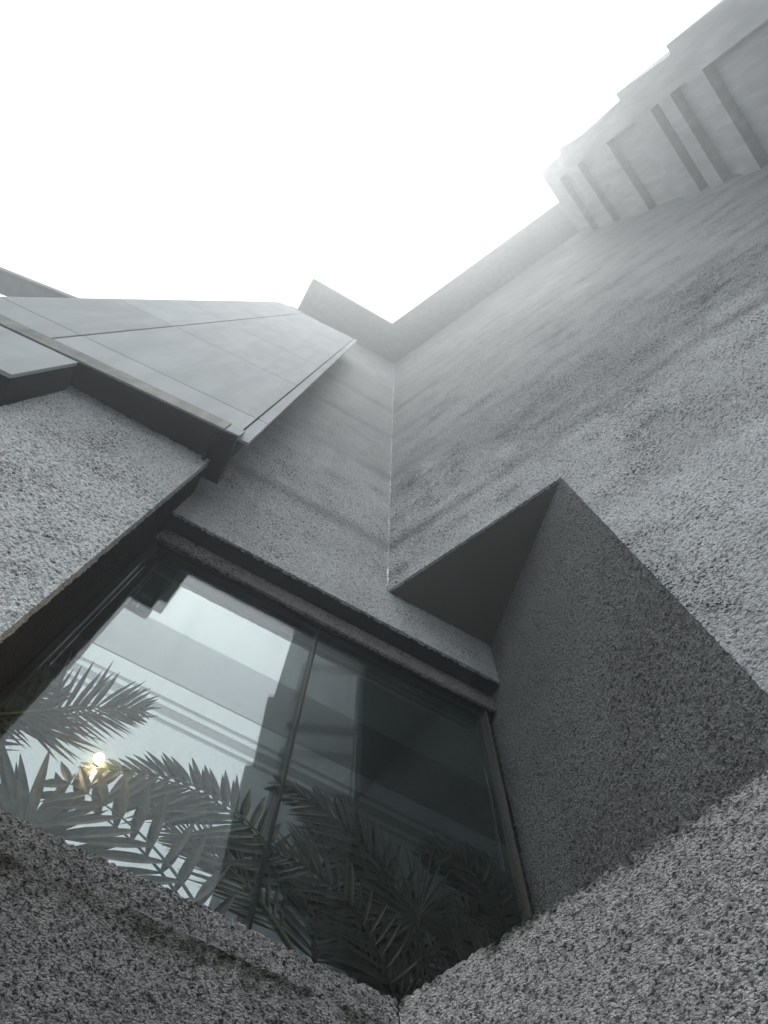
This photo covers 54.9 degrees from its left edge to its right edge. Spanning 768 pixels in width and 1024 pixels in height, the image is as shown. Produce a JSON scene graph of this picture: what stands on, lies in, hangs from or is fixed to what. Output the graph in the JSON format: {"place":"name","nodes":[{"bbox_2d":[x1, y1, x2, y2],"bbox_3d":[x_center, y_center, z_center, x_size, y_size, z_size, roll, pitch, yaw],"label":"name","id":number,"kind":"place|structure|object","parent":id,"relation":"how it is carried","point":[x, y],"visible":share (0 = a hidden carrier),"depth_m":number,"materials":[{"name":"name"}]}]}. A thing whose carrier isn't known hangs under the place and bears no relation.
{"place":"outdoors","nodes":[
{"label":"outdoors","id":0,"kind":"place"},
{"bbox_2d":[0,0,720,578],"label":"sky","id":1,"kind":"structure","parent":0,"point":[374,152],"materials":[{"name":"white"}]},
{"label":"ground","id":2,"kind":"structure","parent":0,"visible":0},
{"bbox_2d":[0,165,767,1023],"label":"concrete building","id":3,"kind":"structure","parent":2,"relation":"on","point":[532,661],"depth_m":3.36,"materials":[{"name":"concrete"}]},
{"bbox_2d":[0,669,65,749],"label":"palm frond","id":4,"kind":"object","parent":3,"relation":"attached to","point":[52,688],"visible":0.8,"depth_m":2.62,"materials":[{"name":"green plant"}]},
{"bbox_2d":[0,267,76,297],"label":"roof beam","id":5,"kind":"structure","parent":3,"relation":"attached to","point":[13,284],"depth_m":11.58,"materials":[{"name":"concrete"}]},
{"bbox_2d":[2,675,104,761],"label":"palm frond","id":6,"kind":"object","parent":3,"relation":"attached to","point":[50,738],"visible":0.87,"depth_m":2.54,"materials":[{"name":"green plant"}]},
{"bbox_2d":[0,735,113,829],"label":"palm frond","id":7,"kind":"object","parent":3,"relation":"attached to","point":[20,802],"visible":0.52,"depth_m":2.22,"materials":[{"name":"green plant"}]},
{"bbox_2d":[0,647,159,739],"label":"palm frond","id":8,"kind":"object","parent":3,"relation":"attached to","point":[118,714],"visible":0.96,"depth_m":2.69,"materials":[{"name":"green plant"}]},
{"bbox_2d":[93,753,103,765],"bbox_3d":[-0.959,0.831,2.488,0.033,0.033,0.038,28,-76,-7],"label":"wall lamp","id":9,"kind":"object","parent":3,"relation":"attached to","point":[98,758],"visible":1,"depth_m":2.48,"materials":[{"name":"metal"}]},
{"bbox_2d":[32,762,236,913],"bbox_3d":[-0.760,1.003,2.282,0.713,0.515,0.014,29,-76,-7],"label":"palm frond","id":10,"kind":"object","parent":3,"relation":"attached to","point":[104,837],"visible":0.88,"depth_m":2.28,"materials":[{"name":"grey plant"}]},
{"bbox_2d":[0,297,356,483],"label":"panelled wing","id":11,"kind":"structure","parent":3,"relation":"attached to","point":[218,385],"depth_m":5.39,"materials":[{"name":"grey concrete"}]},
{"bbox_2d":[74,751,313,910],"bbox_3d":[-0.618,1.023,2.547,0.884,0.488,0.014,29,-76,-7],"label":"palm frond","id":12,"kind":"object","parent":3,"relation":"attached to","point":[186,804],"visible":0.96,"depth_m":2.52,"materials":[{"name":"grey plant"}]},
{"bbox_2d":[157,813,295,949],"bbox_3d":[-0.470,1.173,2.344,0.591,0.431,0.013,28,-76,-7],"label":"palm frond","id":13,"kind":"object","parent":3,"relation":"attached to","point":[173,831],"visible":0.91,"depth_m":2.35,"materials":[{"name":"green plant"}]},
{"bbox_2d":[0,541,534,1001],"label":"window","id":14,"kind":"structure","parent":3,"relation":"in","point":[245,685],"depth_m":3.21,"materials":[{"name":"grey glass"}]},
{"bbox_2d":[260,812,371,963],"bbox_3d":[-0.231,1.267,2.487,0.424,0.898,0.012,29,-76,-7],"label":"palm frond","id":15,"kind":"object","parent":3,"relation":"attached to","point":[289,917],"visible":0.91,"depth_m":2.46,"materials":[{"name":"green plant"}]},
{"bbox_2d":[268,838,420,1023],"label":"palm frond","id":16,"kind":"object","parent":3,"relation":"attached to","point":[356,939],"visible":0.98,"depth_m":2.46,"materials":[{"name":"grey plant"}]},
{"bbox_2d":[267,775,454,981],"bbox_3d":[-0.092,1.308,2.605,0.827,0.906,0.012,29,-76,-7],"label":"palm frond","id":17,"kind":"object","parent":3,"relation":"attached to","point":[316,816],"visible":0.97,"depth_m":2.79,"materials":[{"name":"green plant"}]},
{"bbox_2d":[307,904,421,1003],"bbox_3d":[-0.048,1.425,2.316,0.464,0.453,0.013,29,-76,-7],"label":"palm frond","id":18,"kind":"object","parent":3,"relation":"attached to","point":[339,952],"visible":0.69,"depth_m":2.32,"materials":[{"name":"green plant"}]},
{"bbox_2d":[315,813,486,985],"bbox_3d":[0.064,1.392,2.591,0.717,0.837,0.015,28,-76,-7],"label":"palm frond","id":19,"kind":"object","parent":3,"relation":"attached to","point":[428,920],"visible":0.97,"depth_m":2.64,"materials":[{"name":"green plant"}]},
{"bbox_2d":[385,884,501,1009],"bbox_3d":[0.227,1.521,2.515,0.536,0.792,0.012,28,-76,-7],"label":"palm frond","id":20,"kind":"object","parent":3,"relation":"attached to","point":[427,935],"visible":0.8,"depth_m":2.58,"materials":[{"name":"green plant"}]},
{"bbox_2d":[423,916,505,982],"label":"palm frond","id":21,"kind":"object","parent":3,"relation":"attached to","point":[463,955],"visible":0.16,"depth_m":2.60,"materials":[{"name":"green plant"}]},
{"bbox_2d":[418,831,522,938],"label":"palm frond","id":22,"kind":"object","parent":3,"relation":"attached to","point":[486,903],"visible":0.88,"depth_m":2.94,"materials":[{"name":"green plant"}]},
{"bbox_2d":[471,849,521,935],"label":"palm frond","id":23,"kind":"object","parent":3,"relation":"attached to","point":[482,860],"visible":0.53,"depth_m":3.03,"materials":[{"name":"green plant"}]},
{"bbox_2d":[540,0,767,235],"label":"concrete tower","id":24,"kind":"structure","parent":2,"relation":"on","point":[686,115],"depth_m":11.33,"materials":[{"name":"grey concrete"}]}
]}

